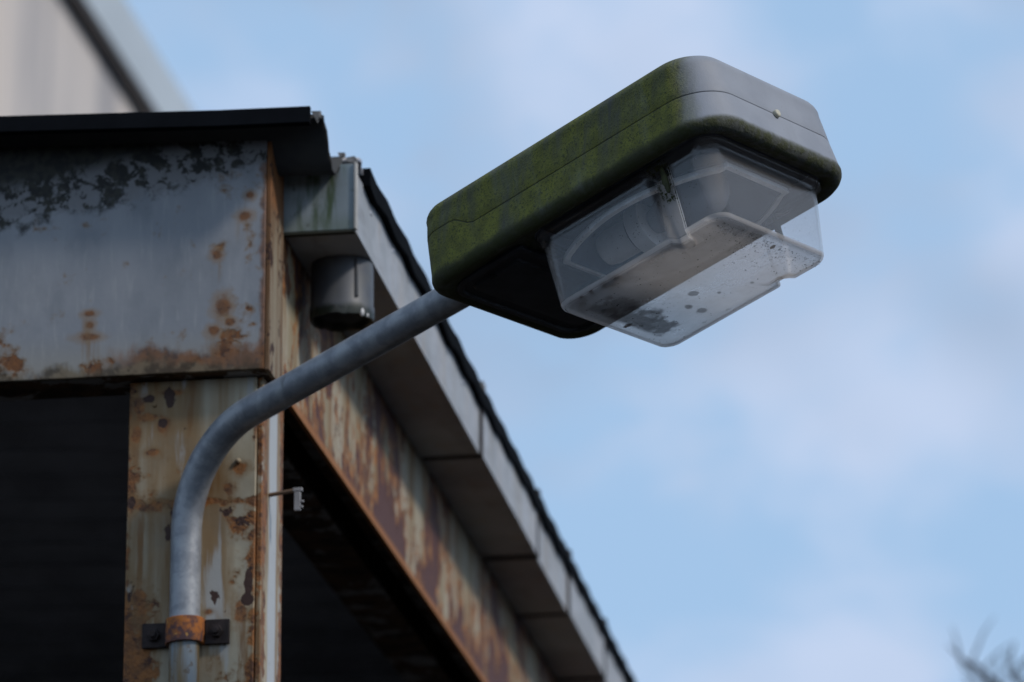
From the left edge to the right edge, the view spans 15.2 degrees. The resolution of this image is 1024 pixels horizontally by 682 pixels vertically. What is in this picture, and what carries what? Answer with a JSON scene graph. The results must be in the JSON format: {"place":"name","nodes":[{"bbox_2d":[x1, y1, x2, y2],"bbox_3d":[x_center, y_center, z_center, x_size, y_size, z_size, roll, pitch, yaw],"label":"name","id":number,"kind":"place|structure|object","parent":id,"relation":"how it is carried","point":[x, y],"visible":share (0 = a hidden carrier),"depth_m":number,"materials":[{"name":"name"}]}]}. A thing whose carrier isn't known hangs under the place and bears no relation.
{"place":"outdoors","nodes":[
{"label":"outdoors","id":0,"kind":"place"},
{"bbox_2d":[0,0,192,115],"bbox_3d":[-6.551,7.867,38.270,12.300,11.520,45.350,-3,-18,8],"label":"tall building","id":1,"kind":"structure","parent":0,"point":[77,56],"depth_m":24.55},
{"bbox_2d":[0,106,635,681],"bbox_3d":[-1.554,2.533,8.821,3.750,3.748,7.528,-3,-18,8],"label":"open shed","id":2,"kind":"structure","parent":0,"point":[174,286],"depth_m":5.80,"materials":[{"name":"grey metal"}]},
{"bbox_2d":[142,56,841,681],"bbox_3d":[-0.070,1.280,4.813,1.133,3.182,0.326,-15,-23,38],"label":"street lamp","id":3,"kind":"object","parent":2,"relation":"attached to","point":[638,194],"visible":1,"depth_m":5.02,"materials":[{"name":"metal"}]},
{"bbox_2d":[125,0,1023,681],"label":"sky","id":4,"kind":"structure","parent":0,"point":[823,481],"materials":[{"name":"blue"}]},
{"bbox_2d":[947,616,1023,681],"bbox_3d":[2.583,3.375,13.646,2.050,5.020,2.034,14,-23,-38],"label":"leafless tree","id":5,"kind":"object","parent":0,"point":[984,672],"visible":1,"depth_m":14.44,"materials":[{"name":"brown plant"}]}
]}

